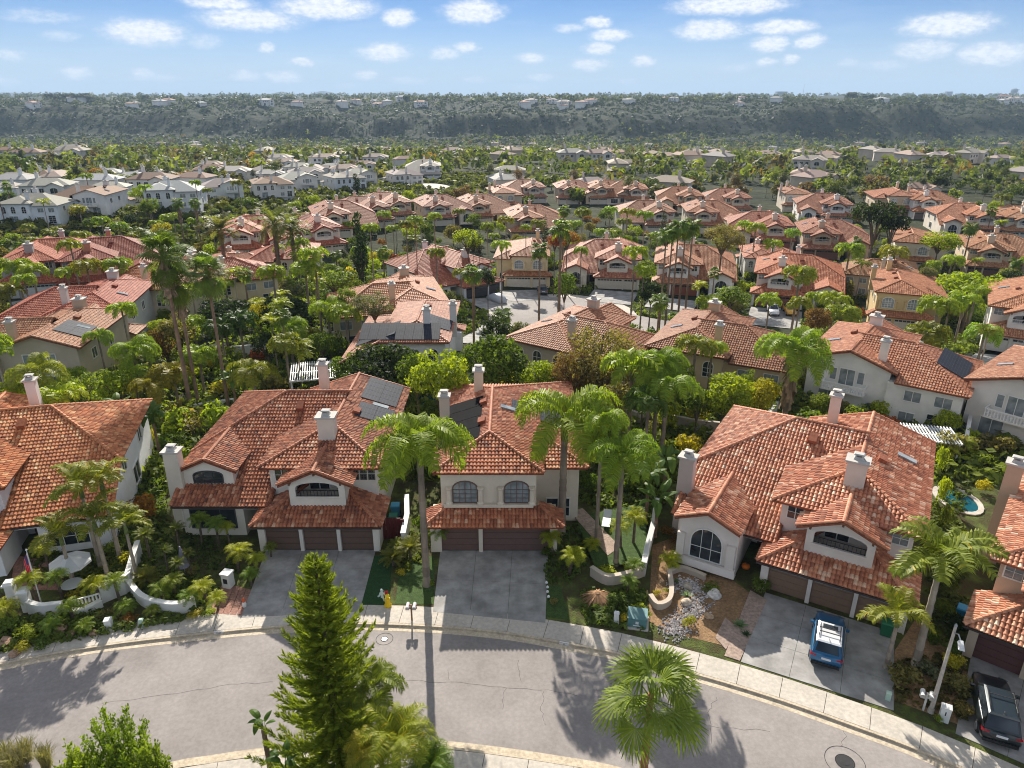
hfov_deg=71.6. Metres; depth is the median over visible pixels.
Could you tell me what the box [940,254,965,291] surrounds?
queen palm
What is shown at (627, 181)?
tree
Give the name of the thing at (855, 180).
tree
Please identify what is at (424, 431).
queen palm
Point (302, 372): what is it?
pergola
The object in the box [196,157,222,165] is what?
house
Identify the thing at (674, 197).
house
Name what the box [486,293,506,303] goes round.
covered car
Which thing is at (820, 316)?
tree
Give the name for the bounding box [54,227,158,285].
house
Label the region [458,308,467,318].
shrub
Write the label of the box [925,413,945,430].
window
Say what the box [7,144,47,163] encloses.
house
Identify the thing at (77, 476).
king palm
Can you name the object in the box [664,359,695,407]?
tree
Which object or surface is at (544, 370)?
tree
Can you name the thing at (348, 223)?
queen palm
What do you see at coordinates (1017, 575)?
window
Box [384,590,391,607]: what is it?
caution figure
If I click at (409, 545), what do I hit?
spiky rosette
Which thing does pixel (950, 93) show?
tower block
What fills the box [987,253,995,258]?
window
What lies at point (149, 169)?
tree
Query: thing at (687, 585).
boulder
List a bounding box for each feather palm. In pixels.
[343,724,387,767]
[352,701,439,767]
[403,736,453,767]
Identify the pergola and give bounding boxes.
[289,360,346,389]
[900,422,962,461]
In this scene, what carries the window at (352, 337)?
in the house at (402, 284)
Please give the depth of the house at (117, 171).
302.72 m
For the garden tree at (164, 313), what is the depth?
105.47 m
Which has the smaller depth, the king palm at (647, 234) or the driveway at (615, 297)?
the driveway at (615, 297)
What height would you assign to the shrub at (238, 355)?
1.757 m
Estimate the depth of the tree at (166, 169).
259.42 m
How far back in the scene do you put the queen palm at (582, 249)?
140.76 m
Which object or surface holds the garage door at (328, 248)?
in the house at (324, 231)
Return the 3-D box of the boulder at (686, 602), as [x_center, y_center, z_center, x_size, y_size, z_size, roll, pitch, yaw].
[11.849,14.793,48.216,0.774,0.541,0.627,-11,24,-24]
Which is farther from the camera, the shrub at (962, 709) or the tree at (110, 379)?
the tree at (110, 379)
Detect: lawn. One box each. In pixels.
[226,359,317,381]
[362,556,391,607]
[395,555,433,603]
[546,585,569,619]
[576,503,646,566]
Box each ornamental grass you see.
[0,732,19,767]
[0,739,32,767]
[2,732,37,766]
[28,739,57,767]
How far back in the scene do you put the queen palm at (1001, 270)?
134.28 m
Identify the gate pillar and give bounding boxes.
[0,578,18,604]
[14,586,32,612]
[219,568,234,588]
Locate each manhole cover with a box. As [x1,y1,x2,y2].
[376,633,392,644]
[824,746,865,767]
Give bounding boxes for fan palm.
[0,182,12,198]
[9,155,20,168]
[10,240,24,250]
[21,158,29,172]
[83,217,92,231]
[114,152,123,169]
[117,156,126,168]
[128,226,137,237]
[133,227,195,402]
[138,227,150,238]
[149,257,199,402]
[170,197,184,240]
[182,223,189,240]
[183,251,229,405]
[186,198,201,240]
[234,267,254,305]
[271,308,290,370]
[330,250,342,264]
[375,246,390,277]
[423,217,433,224]
[460,264,482,342]
[469,270,476,315]
[493,307,512,331]
[531,242,549,320]
[547,218,572,312]
[557,205,570,259]
[591,641,708,767]
[649,293,670,332]
[656,228,675,328]
[663,223,679,325]
[667,311,679,320]
[669,218,689,318]
[677,221,697,311]
[684,217,702,308]
[708,266,720,295]
[853,236,862,260]
[960,221,980,271]
[964,303,979,328]
[985,206,999,231]
[1008,257,1023,269]
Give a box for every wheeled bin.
[388,512,397,527]
[390,502,400,515]
[880,616,894,637]
[955,602,967,619]
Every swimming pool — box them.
[932,485,983,515]
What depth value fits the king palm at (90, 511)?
48.33 m
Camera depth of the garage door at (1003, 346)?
99.34 m
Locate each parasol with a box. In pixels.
[49,551,91,575]
[177,546,189,571]
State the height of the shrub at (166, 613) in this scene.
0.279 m
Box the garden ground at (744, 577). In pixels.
[0,397,1023,767]
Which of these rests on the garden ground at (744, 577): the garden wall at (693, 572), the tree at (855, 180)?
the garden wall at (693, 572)
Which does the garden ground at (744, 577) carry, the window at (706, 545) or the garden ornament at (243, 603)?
the garden ornament at (243, 603)
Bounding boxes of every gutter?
[0,626,953,767]
[168,740,620,767]
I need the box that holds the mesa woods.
[0,91,1023,112]
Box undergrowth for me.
[0,229,1023,484]
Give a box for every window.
[9,216,18,221]
[10,207,15,213]
[21,206,26,213]
[21,354,28,363]
[37,208,43,212]
[44,262,52,267]
[46,524,91,547]
[48,208,54,212]
[48,215,56,223]
[49,353,56,359]
[50,188,57,193]
[85,197,92,204]
[91,345,98,358]
[93,208,101,213]
[108,334,114,345]
[121,456,127,475]
[132,457,141,486]
[136,426,142,443]
[141,299,145,310]
[156,294,165,305]
[189,509,237,527]
[192,471,223,482]
[223,285,231,295]
[246,283,256,290]
[262,192,267,197]
[263,280,272,288]
[263,293,273,298]
[273,470,286,481]
[282,262,287,269]
[309,483,330,488]
[340,321,352,330]
[341,335,355,351]
[360,474,366,479]
[368,474,374,479]
[428,348,438,363]
[452,481,477,502]
[463,214,468,221]
[504,481,529,502]
[514,260,523,268]
[532,350,541,365]
[533,260,541,268]
[546,497,569,516]
[552,355,561,371]
[571,272,579,283]
[612,263,619,267]
[688,528,722,564]
[691,266,697,271]
[701,361,713,376]
[714,281,726,292]
[737,369,751,375]
[748,261,752,267]
[758,274,766,279]
[763,373,778,382]
[777,279,785,284]
[786,506,804,520]
[804,212,811,218]
[817,387,830,400]
[823,532,849,542]
[828,367,837,379]
[837,367,855,387]
[846,276,853,281]
[856,372,865,385]
[857,288,865,294]
[859,278,866,283]
[881,297,894,308]
[887,531,910,547]
[896,410,914,422]
[902,389,922,403]
[903,199,909,204]
[906,299,918,310]
[917,247,927,255]
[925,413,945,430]
[933,396,953,410]
[947,225,956,233]
[969,249,977,254]
[976,415,1003,436]
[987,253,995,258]
[993,308,1006,315]
[994,393,1005,408]
[1002,565,1023,583]
[1004,395,1023,419]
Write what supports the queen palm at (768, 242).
on the terrain at (760, 195)
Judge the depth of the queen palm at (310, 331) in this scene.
89.41 m
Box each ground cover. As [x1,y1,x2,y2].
[0,608,206,652]
[28,549,107,585]
[68,553,127,597]
[103,525,200,595]
[120,476,171,531]
[128,561,220,611]
[149,411,208,496]
[163,522,240,578]
[388,530,430,571]
[403,440,436,480]
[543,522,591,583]
[578,440,667,525]
[579,586,649,631]
[585,405,650,434]
[668,534,709,576]
[891,651,969,720]
[924,570,969,644]
[930,499,969,577]
[932,439,983,539]
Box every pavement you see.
[0,605,1019,767]
[182,749,577,767]
[486,294,635,325]
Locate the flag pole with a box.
[24,549,41,601]
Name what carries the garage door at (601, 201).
in the house at (600, 187)
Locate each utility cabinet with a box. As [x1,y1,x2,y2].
[103,616,112,630]
[938,702,952,723]
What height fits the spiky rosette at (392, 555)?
1.389 m
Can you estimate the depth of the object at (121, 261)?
110.04 m
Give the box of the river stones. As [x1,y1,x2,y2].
[649,574,714,645]
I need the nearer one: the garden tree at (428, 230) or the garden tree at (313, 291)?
the garden tree at (313, 291)
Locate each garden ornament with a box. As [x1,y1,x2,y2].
[242,598,245,607]
[378,589,384,600]
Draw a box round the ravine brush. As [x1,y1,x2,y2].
[0,171,587,256]
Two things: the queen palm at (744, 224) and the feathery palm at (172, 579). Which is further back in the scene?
the queen palm at (744, 224)
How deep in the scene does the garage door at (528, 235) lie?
195.08 m
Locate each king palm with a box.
[28,509,90,577]
[35,198,50,236]
[41,227,63,236]
[43,460,117,566]
[54,488,129,578]
[66,457,128,556]
[70,206,88,221]
[94,502,152,577]
[115,353,143,367]
[127,230,143,237]
[183,282,200,313]
[202,215,216,248]
[222,266,243,330]
[247,297,265,304]
[258,312,280,370]
[267,297,293,333]
[269,289,291,300]
[272,244,286,252]
[282,337,314,385]
[286,249,301,281]
[303,272,326,323]
[390,207,400,244]
[407,235,422,251]
[416,220,427,248]
[606,228,617,237]
[644,232,654,254]
[691,280,709,309]
[852,258,872,297]
[856,582,936,669]
[886,515,1010,667]
[968,257,985,275]
[974,323,1004,360]
[994,219,1009,231]
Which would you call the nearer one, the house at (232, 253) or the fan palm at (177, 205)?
the house at (232, 253)
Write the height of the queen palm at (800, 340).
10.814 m
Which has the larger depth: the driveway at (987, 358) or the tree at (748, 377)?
the driveway at (987, 358)
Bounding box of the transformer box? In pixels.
[626,606,648,631]
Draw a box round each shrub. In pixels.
[0,238,10,247]
[0,246,6,256]
[0,299,8,311]
[0,613,26,633]
[2,233,22,241]
[12,623,44,640]
[12,638,30,652]
[31,634,51,650]
[45,616,69,630]
[64,589,80,603]
[68,616,97,635]
[88,368,113,388]
[95,608,114,617]
[102,539,120,553]
[117,551,129,564]
[119,612,139,622]
[120,528,139,544]
[126,492,157,518]
[143,360,163,368]
[147,405,161,421]
[150,429,157,442]
[155,433,175,448]
[155,610,177,623]
[161,399,203,422]
[161,406,193,434]
[171,430,192,447]
[176,415,207,435]
[178,398,202,416]
[185,565,197,575]
[186,607,203,618]
[190,366,209,376]
[194,242,206,254]
[197,398,228,427]
[202,243,217,256]
[205,607,216,615]
[206,358,215,368]
[208,380,235,396]
[210,346,241,357]
[212,351,228,368]
[212,357,250,380]
[229,352,242,360]
[248,349,265,360]
[253,323,269,334]
[257,373,288,389]
[279,369,287,384]
[282,283,304,298]
[287,371,310,386]
[290,360,315,371]
[313,293,324,299]
[337,258,351,266]
[339,259,351,269]
[345,266,356,276]
[351,280,363,287]
[364,275,376,280]
[368,258,382,268]
[369,251,378,259]
[388,253,400,259]
[395,569,404,575]
[412,515,428,532]
[421,399,436,414]
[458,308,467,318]
[541,546,555,556]
[549,597,558,604]
[582,473,597,489]
[588,604,610,624]
[597,564,616,572]
[605,592,627,605]
[617,473,645,494]
[620,613,627,621]
[627,587,639,596]
[631,602,651,615]
[638,260,652,270]
[646,326,655,333]
[649,420,661,429]
[650,489,673,502]
[651,401,681,428]
[658,525,676,534]
[666,424,684,432]
[670,535,676,543]
[675,433,703,453]
[682,615,696,626]
[686,408,709,419]
[701,580,719,591]
[737,282,746,294]
[748,272,756,280]
[751,576,772,592]
[756,400,776,410]
[795,411,823,418]
[799,406,821,415]
[816,302,824,308]
[843,403,868,413]
[845,280,853,296]
[870,400,891,415]
[883,414,901,423]
[887,662,922,689]
[913,658,943,680]
[927,629,945,644]
[933,714,943,722]
[934,598,958,618]
[936,430,970,455]
[936,446,950,469]
[936,476,952,500]
[936,502,954,524]
[941,637,961,657]
[942,651,967,671]
[943,613,963,632]
[943,671,972,697]
[950,313,963,320]
[954,699,974,717]
[959,450,996,464]
[961,434,982,453]
[962,428,982,441]
[975,303,986,318]
[975,479,993,490]
[976,429,1023,453]
[985,436,1016,455]
[992,434,1014,442]
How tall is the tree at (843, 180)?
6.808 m
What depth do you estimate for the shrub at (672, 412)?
72.51 m
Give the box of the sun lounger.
[602,509,611,527]
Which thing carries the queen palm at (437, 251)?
on the terrain at (760, 195)
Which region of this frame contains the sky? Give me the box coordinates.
[0,0,1023,95]
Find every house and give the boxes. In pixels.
[0,143,12,154]
[0,167,33,175]
[0,168,40,183]
[0,178,21,199]
[0,187,80,225]
[0,228,90,298]
[0,267,155,332]
[0,294,146,386]
[0,373,153,576]
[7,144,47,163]
[15,171,78,194]
[24,99,41,109]
[38,166,55,175]
[39,165,71,179]
[52,141,92,161]
[53,179,136,216]
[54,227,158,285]
[55,140,80,148]
[66,96,76,101]
[72,168,126,185]
[76,94,86,102]
[94,176,133,196]
[99,164,121,173]
[117,167,141,176]
[119,251,204,319]
[123,165,180,193]
[125,100,138,108]
[134,164,162,171]
[140,175,207,213]
[152,97,167,106]
[159,358,410,550]
[162,96,175,104]
[173,248,281,306]
[179,167,218,183]
[192,159,223,171]
[195,101,206,106]
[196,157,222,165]
[201,173,243,198]
[212,245,253,258]
[217,161,251,182]
[217,209,281,251]
[248,155,271,164]
[248,234,323,278]
[249,173,294,199]
[252,162,281,177]
[253,143,280,154]
[253,165,284,177]
[257,96,273,106]
[266,207,347,254]
[267,149,294,159]
[277,155,299,169]
[278,168,317,189]
[283,159,308,172]
[287,162,324,184]
[291,99,302,106]
[307,151,317,163]
[307,194,378,237]
[308,160,329,173]
[311,149,339,164]
[319,168,366,190]
[323,160,336,166]
[326,264,448,352]
[329,160,356,171]
[333,148,350,161]
[335,98,348,107]
[339,299,466,388]
[340,191,396,227]
[349,164,377,183]
[350,98,361,104]
[352,157,375,171]
[362,149,388,165]
[367,187,417,222]
[372,102,382,107]
[382,98,391,105]
[382,239,504,298]
[383,166,423,184]
[392,153,416,166]
[395,93,407,101]
[405,156,441,179]
[412,189,474,225]
[414,98,427,107]
[426,364,589,551]
[440,144,462,157]
[457,189,510,223]
[485,179,523,205]
[486,168,516,184]
[489,148,515,163]
[493,228,552,287]
[494,162,525,178]
[501,176,547,202]
[502,143,522,155]
[502,199,565,239]
[505,295,654,397]
[518,98,530,108]
[525,97,537,103]
[546,96,558,103]
[546,146,558,153]
[552,176,597,204]
[555,144,588,164]
[556,98,572,108]
[559,103,568,109]
[561,231,641,289]
[575,98,587,108]
[578,172,601,182]
[585,97,596,104]
[585,145,612,163]
[587,176,629,203]
[605,176,649,204]
[606,154,631,174]
[608,145,625,158]
[615,194,677,232]
[622,96,635,103]
[642,147,661,158]
[644,298,798,396]
[647,170,694,196]
[651,236,737,296]
[654,182,703,212]
[655,149,672,158]
[668,95,678,101]
[671,388,935,633]
[672,146,703,165]
[680,194,740,233]
[684,145,702,151]
[701,147,735,166]
[702,184,753,212]
[707,146,730,152]
[725,205,796,249]
[734,100,744,106]
[735,238,795,278]
[750,244,845,309]
[757,147,782,162]
[769,95,782,102]
[776,181,811,211]
[789,163,817,182]
[789,164,839,192]
[792,146,814,155]
[792,150,827,169]
[792,188,854,222]
[794,212,869,260]
[804,311,983,430]
[815,148,841,155]
[818,150,842,166]
[841,255,918,295]
[854,140,864,145]
[857,143,880,158]
[863,181,914,215]
[865,257,947,329]
[872,144,900,161]
[874,95,889,102]
[888,226,948,269]
[894,146,926,164]
[900,177,941,190]
[906,185,958,218]
[923,197,1005,235]
[926,147,955,163]
[954,225,1023,277]
[955,144,989,163]
[962,345,1023,443]
[962,454,1023,679]
[979,276,1023,351]
[984,151,1017,164]
[991,201,1023,237]
[996,93,1010,99]
[997,97,1008,104]
[998,141,1011,146]
[1002,166,1023,180]
[1006,95,1017,103]
[1014,95,1023,103]
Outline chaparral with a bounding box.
[0,97,1023,147]
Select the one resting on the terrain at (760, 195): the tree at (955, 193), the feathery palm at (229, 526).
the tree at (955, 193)
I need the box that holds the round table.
[60,577,82,593]
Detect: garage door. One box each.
[5,290,19,298]
[23,284,53,297]
[265,530,300,548]
[303,530,337,548]
[323,245,331,254]
[333,244,344,251]
[340,229,350,237]
[341,530,373,548]
[385,220,392,226]
[393,216,404,222]
[437,218,452,225]
[441,529,478,549]
[466,285,486,297]
[477,217,491,223]
[483,529,549,549]
[489,283,498,294]
[507,277,530,286]
[524,232,542,238]
[532,277,545,287]
[539,197,545,202]
[559,199,565,203]
[567,199,578,203]
[591,199,597,203]
[597,278,621,288]
[599,199,606,203]
[623,279,636,289]
[648,226,664,232]
[670,284,696,295]
[699,226,715,233]
[753,294,768,305]
[767,567,808,599]
[775,296,791,307]
[783,242,791,248]
[784,206,792,211]
[803,249,814,254]
[809,581,853,613]
[816,250,838,259]
[842,218,850,222]
[854,595,899,623]
[893,319,920,329]
[914,212,923,218]
[967,267,981,276]
[972,634,1023,674]
[982,268,999,277]
[984,337,1009,351]
[1010,339,1023,346]
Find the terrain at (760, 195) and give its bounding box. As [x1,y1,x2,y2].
[0,95,1023,767]
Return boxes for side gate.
[382,517,403,538]
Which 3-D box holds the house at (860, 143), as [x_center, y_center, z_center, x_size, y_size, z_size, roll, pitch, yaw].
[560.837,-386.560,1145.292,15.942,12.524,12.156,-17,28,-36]
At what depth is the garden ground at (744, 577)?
51.03 m
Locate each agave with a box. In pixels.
[680,589,693,597]
[731,618,748,628]
[741,630,750,636]
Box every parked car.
[537,284,547,294]
[766,303,780,315]
[782,302,796,315]
[808,611,849,670]
[968,671,1023,750]
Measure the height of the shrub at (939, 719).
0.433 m
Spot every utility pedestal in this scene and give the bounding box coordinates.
[138,618,143,626]
[614,611,619,623]
[885,690,891,700]
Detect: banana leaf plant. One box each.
[99,392,129,400]
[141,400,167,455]
[212,370,244,401]
[248,709,275,767]
[265,738,296,767]
[635,460,669,522]
[637,478,677,537]
[646,444,680,503]
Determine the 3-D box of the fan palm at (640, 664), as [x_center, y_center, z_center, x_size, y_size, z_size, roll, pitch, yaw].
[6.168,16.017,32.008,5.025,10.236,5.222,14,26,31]
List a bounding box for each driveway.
[241,550,374,617]
[433,550,547,622]
[463,325,508,343]
[465,298,521,310]
[502,290,551,300]
[585,289,636,304]
[645,298,696,310]
[741,592,893,710]
[748,307,801,328]
[955,656,1023,763]
[971,353,997,363]
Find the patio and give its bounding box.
[12,556,66,589]
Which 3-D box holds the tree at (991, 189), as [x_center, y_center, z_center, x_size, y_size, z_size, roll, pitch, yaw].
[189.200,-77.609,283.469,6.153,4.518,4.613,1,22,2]
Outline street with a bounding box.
[0,630,937,767]
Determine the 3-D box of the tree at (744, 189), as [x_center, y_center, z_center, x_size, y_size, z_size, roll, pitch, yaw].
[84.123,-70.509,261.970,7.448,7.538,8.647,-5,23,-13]
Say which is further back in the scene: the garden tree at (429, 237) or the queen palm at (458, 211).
the garden tree at (429, 237)
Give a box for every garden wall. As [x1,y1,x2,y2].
[24,599,62,617]
[67,593,103,614]
[99,540,142,603]
[126,579,195,614]
[193,398,233,407]
[229,331,334,358]
[400,494,409,548]
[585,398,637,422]
[590,565,645,584]
[637,412,719,430]
[642,498,659,575]
[648,569,673,609]
[669,565,706,580]
[768,385,796,411]
[965,415,972,435]
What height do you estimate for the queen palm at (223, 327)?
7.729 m
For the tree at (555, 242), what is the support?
on the terrain at (760, 195)
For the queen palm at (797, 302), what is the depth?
109.47 m
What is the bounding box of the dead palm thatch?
[579,588,608,606]
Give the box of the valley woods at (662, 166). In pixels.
[0,122,1023,186]
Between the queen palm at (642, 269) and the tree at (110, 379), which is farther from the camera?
the queen palm at (642, 269)
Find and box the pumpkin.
[742,563,749,569]
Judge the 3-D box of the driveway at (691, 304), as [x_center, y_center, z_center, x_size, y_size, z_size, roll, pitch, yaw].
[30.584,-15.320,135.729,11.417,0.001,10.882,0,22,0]
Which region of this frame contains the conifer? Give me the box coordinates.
[244,550,418,767]
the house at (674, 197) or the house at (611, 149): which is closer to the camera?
the house at (674, 197)
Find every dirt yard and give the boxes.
[648,539,748,644]
[894,620,966,723]
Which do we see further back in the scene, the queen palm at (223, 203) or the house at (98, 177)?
the house at (98, 177)
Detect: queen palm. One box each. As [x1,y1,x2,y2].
[0,257,32,299]
[0,281,28,307]
[0,332,13,387]
[0,381,25,393]
[2,351,70,396]
[9,273,36,297]
[15,262,50,292]
[20,222,37,236]
[25,236,42,241]
[39,380,89,403]
[53,266,81,285]
[55,237,82,284]
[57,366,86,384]
[69,230,92,237]
[69,257,104,282]
[79,172,93,184]
[81,327,114,368]
[90,215,110,236]
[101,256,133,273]
[104,301,137,351]
[107,334,161,397]
[109,221,128,235]
[117,363,147,398]
[123,369,177,413]
[137,184,152,227]
[147,220,163,249]
[148,361,194,404]
[159,214,177,243]
[167,212,177,239]
[177,343,217,391]
[179,314,205,344]
[187,217,202,238]
[188,180,201,222]
[200,317,238,378]
[202,187,212,215]
[214,200,229,214]
[216,276,226,301]
[221,308,259,365]
[222,279,236,301]
[225,358,282,390]
[230,179,243,209]
[255,263,286,335]
[266,331,304,388]
[268,316,308,363]
[285,237,310,276]
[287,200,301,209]
[288,260,324,333]
[297,246,329,331]
[297,327,320,361]
[307,295,350,355]
[326,302,364,348]
[340,655,408,763]
[342,221,351,227]
[350,246,370,284]
[360,412,476,587]
[361,222,380,279]
[376,210,391,245]
[385,225,400,253]
[398,220,413,259]
[405,215,423,250]
[426,247,445,282]
[427,212,442,244]
[451,208,464,250]
[452,267,469,308]
[480,222,494,258]
[488,233,500,243]
[491,240,511,306]
[497,215,514,253]
[514,383,622,535]
[519,224,531,252]
[530,219,546,228]
[568,220,581,231]
[573,208,591,241]
[573,246,588,291]
[574,401,629,538]
[585,428,661,566]
[593,228,606,238]
[599,347,663,437]
[603,206,617,237]
[615,218,631,234]
[617,235,631,239]
[618,208,636,234]
[622,245,648,323]
[622,383,675,453]
[629,366,705,456]
[630,236,638,242]
[631,346,690,440]
[633,264,655,329]
[635,211,653,262]
[650,231,663,265]
[673,333,718,372]
[694,295,722,309]
[697,339,729,389]
[735,220,750,272]
[745,222,767,251]
[753,325,834,413]
[755,292,782,328]
[762,238,783,251]
[781,264,817,332]
[784,228,801,251]
[785,295,813,329]
[804,291,825,308]
[817,290,853,327]
[824,303,861,322]
[833,242,865,269]
[877,243,910,259]
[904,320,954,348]
[916,294,963,344]
[918,262,940,274]
[926,260,942,268]
[933,307,960,333]
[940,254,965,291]
[947,258,965,270]
[947,289,983,343]
[961,284,991,339]
[962,322,1003,359]
[992,193,1011,205]
[997,268,1022,278]
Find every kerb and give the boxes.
[0,622,963,767]
[173,747,595,767]
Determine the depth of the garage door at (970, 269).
155.95 m
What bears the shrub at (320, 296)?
on the terrain at (760, 195)
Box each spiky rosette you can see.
[130,564,164,589]
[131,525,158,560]
[155,542,173,573]
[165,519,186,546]
[168,555,187,584]
[181,547,194,575]
[378,547,406,567]
[386,536,403,554]
[394,533,420,559]
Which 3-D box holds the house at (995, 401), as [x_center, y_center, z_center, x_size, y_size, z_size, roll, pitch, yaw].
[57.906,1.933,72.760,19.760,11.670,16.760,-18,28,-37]
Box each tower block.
[775,91,787,94]
[945,91,952,95]
[1011,88,1017,93]
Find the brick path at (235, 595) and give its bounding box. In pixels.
[212,585,250,615]
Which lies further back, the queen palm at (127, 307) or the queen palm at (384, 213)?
the queen palm at (384, 213)
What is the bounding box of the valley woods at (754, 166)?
[9,134,1023,179]
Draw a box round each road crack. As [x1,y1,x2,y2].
[111,681,272,701]
[397,680,576,695]
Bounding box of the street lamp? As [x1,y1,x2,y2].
[927,623,964,713]
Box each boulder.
[0,636,12,648]
[8,649,21,657]
[54,624,67,631]
[89,629,97,635]
[681,598,691,606]
[683,582,691,589]
[704,612,713,618]
[706,588,721,599]
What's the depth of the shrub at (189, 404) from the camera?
74.06 m
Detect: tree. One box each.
[0,194,7,201]
[1,191,16,198]
[11,228,30,232]
[42,92,65,99]
[53,738,100,767]
[55,229,76,237]
[57,93,74,98]
[58,371,103,402]
[64,167,83,179]
[67,204,85,218]
[68,93,100,100]
[70,164,82,176]
[71,702,150,767]
[87,168,101,172]
[90,370,143,400]
[93,170,116,174]
[120,214,137,225]
[127,188,142,200]
[128,739,172,767]
[137,201,154,234]
[138,94,149,98]
[140,198,160,217]
[143,162,156,171]
[146,318,168,333]
[147,328,177,361]
[150,222,171,250]
[155,312,199,349]
[156,308,171,319]
[161,164,171,173]
[170,223,180,232]
[170,321,200,343]
[176,373,197,386]
[181,213,193,217]
[197,297,251,346]
[204,165,220,177]
[207,208,219,214]
[213,196,229,201]
[219,170,240,178]
[223,205,234,210]
[233,173,243,179]
[234,197,259,206]
[248,302,268,331]
[250,332,283,373]
[257,297,318,332]
[269,159,280,175]
[274,159,284,168]
[278,277,292,288]
[281,95,294,98]
[286,278,313,293]
[296,270,321,285]
[300,296,315,304]
[308,194,320,203]
[308,282,330,295]
[308,331,336,357]
[312,266,357,291]
[315,330,348,360]
[322,264,338,271]
[325,95,333,100]
[329,351,367,378]
[337,287,356,343]
[344,243,355,251]
[344,342,419,386]
[346,237,356,245]
[346,289,395,321]
[350,211,369,284]
[351,173,360,194]
[352,231,373,241]
[377,239,387,244]
[394,352,434,414]
[401,190,414,199]
[401,228,418,241]
[401,245,412,251]
[404,349,470,410]
[418,222,435,242]
[423,233,433,244]
[434,237,441,242]
[440,348,477,381]
[442,188,454,196]
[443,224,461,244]
[445,290,455,299]
[452,184,473,197]
[452,228,483,261]
[461,331,529,384]
[465,213,480,228]
[469,231,477,264]
[476,227,483,267]
[478,180,492,191]
[478,267,496,321]
[479,220,497,234]
[479,313,512,345]
[485,163,495,171]
[496,221,505,233]
[510,321,529,331]
[511,234,521,239]
[512,168,524,178]
[515,360,556,383]
[522,194,535,203]
[539,215,550,244]
[543,174,559,189]
[546,235,564,295]
[547,350,596,394]
[550,322,644,400]
[553,272,576,309]
[562,229,580,274]
[568,169,579,178]
[568,186,586,204]
[575,194,582,204]
[577,233,587,241]
[583,215,591,220]
[584,222,595,234]
[591,217,601,223]
[597,209,614,224]
[603,381,637,435]
[613,229,623,235]
[622,174,634,195]
[623,229,636,236]
[628,224,642,235]
[629,323,639,328]
[633,377,664,434]
[637,280,666,329]
[640,178,664,198]
[647,241,661,249]
[648,183,667,198]
[659,207,666,230]
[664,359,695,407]
[672,182,687,185]
[681,389,716,432]
[683,170,705,183]
[689,176,701,185]
[692,184,705,192]
[695,371,756,422]
[700,223,747,270]
[711,286,752,308]
[725,171,732,180]
[725,299,740,311]
[730,173,744,187]
[733,183,751,192]
[741,369,757,393]
[746,377,782,409]
[764,180,770,197]
[769,182,790,195]
[770,170,780,197]
[776,382,803,404]
[777,172,790,182]
[787,214,797,222]
[798,181,816,192]
[803,307,832,333]
[808,392,830,414]
[813,177,832,192]
[824,179,846,194]
[827,172,835,179]
[827,186,839,193]
[838,174,846,187]
[839,400,851,413]
[843,195,854,203]
[845,92,857,98]
[846,182,853,195]
[847,175,865,191]
[847,200,906,258]
[856,188,871,200]
[859,93,876,99]
[859,174,890,184]
[866,179,892,189]
[872,252,880,258]
[873,226,887,234]
[876,216,911,244]
[890,178,912,189]
[918,231,964,259]
[919,267,938,277]
[928,172,954,186]
[929,175,948,184]
[931,409,962,429]
[935,270,1008,333]
[948,188,962,197]
[954,181,966,188]
[966,310,985,322]
[970,182,982,192]
[977,184,993,194]
[979,185,990,201]
[984,170,995,194]
[988,200,1003,207]
[990,175,1002,188]
[995,184,1002,199]
[997,165,1011,191]
[999,269,1023,278]
[1000,173,1022,186]
[1000,182,1023,202]
[1004,180,1023,198]
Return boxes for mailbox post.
[405,602,416,619]
[919,688,935,710]
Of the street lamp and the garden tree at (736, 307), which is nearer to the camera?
the street lamp
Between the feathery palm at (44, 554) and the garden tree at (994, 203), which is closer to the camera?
the feathery palm at (44, 554)
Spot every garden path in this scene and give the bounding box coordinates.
[575,508,614,555]
[715,618,736,649]
[724,590,766,660]
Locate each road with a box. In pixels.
[423,183,449,188]
[495,297,605,326]
[628,313,983,364]
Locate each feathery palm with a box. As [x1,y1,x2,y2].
[0,596,21,617]
[12,569,45,601]
[31,540,57,570]
[36,612,63,636]
[42,567,69,599]
[54,596,84,617]
[73,616,95,632]
[76,574,106,602]
[100,571,127,600]
[113,596,138,616]
[142,603,160,617]
[147,580,171,598]
[159,571,186,593]
[176,587,199,606]
[186,510,209,543]
[187,575,215,602]
[203,514,225,546]
[206,588,226,609]
[217,521,235,546]
[223,542,252,570]
[239,566,260,585]
[245,551,267,574]
[263,541,277,556]
[427,529,449,540]
[539,530,562,555]
[559,545,586,574]
[582,536,600,550]
[608,517,631,546]
[619,571,639,593]
[622,505,648,542]
[624,557,645,570]
[657,550,682,568]
[936,442,962,457]
[955,433,978,452]
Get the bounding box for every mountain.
[308,91,340,95]
[372,91,426,95]
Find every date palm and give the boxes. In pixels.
[193,211,242,256]
[245,202,298,289]
[270,210,312,283]
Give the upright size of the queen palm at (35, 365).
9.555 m
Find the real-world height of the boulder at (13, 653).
0.515 m

